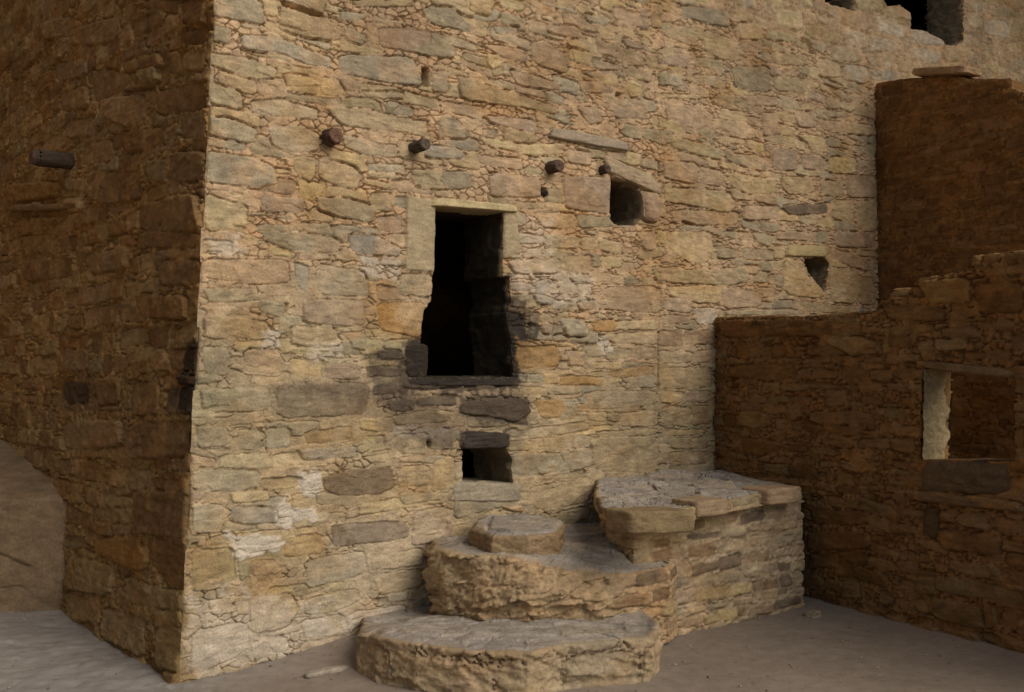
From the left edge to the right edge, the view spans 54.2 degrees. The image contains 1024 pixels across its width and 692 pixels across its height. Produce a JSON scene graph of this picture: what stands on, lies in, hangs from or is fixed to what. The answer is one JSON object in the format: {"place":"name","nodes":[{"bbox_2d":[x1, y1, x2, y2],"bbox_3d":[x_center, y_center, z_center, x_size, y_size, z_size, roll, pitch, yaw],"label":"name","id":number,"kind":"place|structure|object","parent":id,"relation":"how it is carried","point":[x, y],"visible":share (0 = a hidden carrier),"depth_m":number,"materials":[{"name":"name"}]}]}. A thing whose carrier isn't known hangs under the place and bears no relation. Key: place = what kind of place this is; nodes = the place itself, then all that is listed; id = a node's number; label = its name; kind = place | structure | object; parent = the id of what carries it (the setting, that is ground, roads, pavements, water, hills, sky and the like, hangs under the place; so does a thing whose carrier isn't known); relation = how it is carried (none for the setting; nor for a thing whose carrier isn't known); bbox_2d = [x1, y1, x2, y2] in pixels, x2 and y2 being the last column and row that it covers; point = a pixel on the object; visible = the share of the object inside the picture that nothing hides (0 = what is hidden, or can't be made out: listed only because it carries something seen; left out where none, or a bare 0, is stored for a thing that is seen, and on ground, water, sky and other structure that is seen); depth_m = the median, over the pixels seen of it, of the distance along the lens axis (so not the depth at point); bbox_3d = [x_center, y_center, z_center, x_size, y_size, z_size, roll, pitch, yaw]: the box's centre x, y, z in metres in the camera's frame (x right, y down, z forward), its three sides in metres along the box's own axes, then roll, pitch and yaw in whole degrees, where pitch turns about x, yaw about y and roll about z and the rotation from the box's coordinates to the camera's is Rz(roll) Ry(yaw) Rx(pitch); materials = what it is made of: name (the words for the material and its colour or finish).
{"place":"outdoors","nodes":[
{"label":"outdoors","id":0,"kind":"place"},
{"bbox_2d":[0,595,1023,691],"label":"ground","id":1,"kind":"structure","parent":0,"point":[898,651],"depth_m":5.56,"materials":[{"name":"beige gravel"}]},
{"bbox_2d":[0,439,68,612],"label":"boulder","id":2,"kind":"object","parent":1,"relation":"on","point":[33,505],"visible":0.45,"depth_m":6.85,"materials":[{"name":"stone"}]},
{"bbox_2d":[304,664,348,677],"bbox_3d":[-0.991,1.738,5.343,0.262,0.035,0.055,2,-2,-39],"label":"loose stone","id":3,"kind":"object","parent":1,"relation":"on","point":[323,671],"visible":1,"depth_m":5.32,"materials":[{"name":"stone"}]},
{"bbox_2d":[355,604,662,691],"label":"stone step","id":4,"kind":"object","parent":1,"relation":"on","point":[421,648],"visible":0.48,"depth_m":5.16,"materials":[{"name":"stone"}]},
{"bbox_2d":[0,0,1023,683],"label":"stone house","id":5,"kind":"structure","parent":1,"relation":"on","point":[322,322],"depth_m":6.58,"materials":[{"name":"stone"}]},
{"bbox_2d":[421,521,678,643],"bbox_3d":[0.722,1.489,6.547,2.762,0.583,1.247,1,-2,-37],"label":"stone step","id":6,"kind":"object","parent":1,"relation":"on","point":[590,572],"visible":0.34,"depth_m":5.72,"materials":[{"name":"stone"}]},
{"bbox_2d":[469,513,565,555],"bbox_3d":[0.039,1.172,6.269,0.597,0.198,1.130,0,-2,0],"label":"stone step","id":7,"kind":"object","parent":6,"relation":"on","point":[524,533],"visible":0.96,"depth_m":5.83,"materials":[{"name":"stone"}]},
{"bbox_2d":[593,469,804,634],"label":"stone platform","id":8,"kind":"structure","parent":1,"relation":"on","point":[731,544],"depth_m":6.47,"materials":[{"name":"stone"}]},
{"bbox_2d":[804,609,821,618],"bbox_3d":[2.004,1.791,6.669,0.101,0.058,0.091,1,-2,-37],"label":"loose stone","id":9,"kind":"object","parent":1,"relation":"on","point":[813,614],"visible":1,"depth_m":6.64,"materials":[{"name":"stone"}]},
{"bbox_2d":[712,250,1023,652],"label":"wall","id":10,"kind":"structure","parent":1,"relation":"on","point":[842,421],"depth_m":6.46,"materials":[{"name":"stone"}]},
{"bbox_2d":[874,75,1023,458],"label":"tall wall","id":11,"kind":"structure","parent":1,"relation":"on","point":[949,164],"depth_m":8.89,"materials":[{"name":"stone"}]},
{"bbox_2d":[912,65,982,77],"bbox_3d":[3.957,-2.490,9.104,0.282,0.195,0.598,1,-2,-29],"label":"flat stone","id":12,"kind":"object","parent":11,"relation":"on","point":[961,70],"visible":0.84,"depth_m":8.95,"materials":[{"name":"stone"}]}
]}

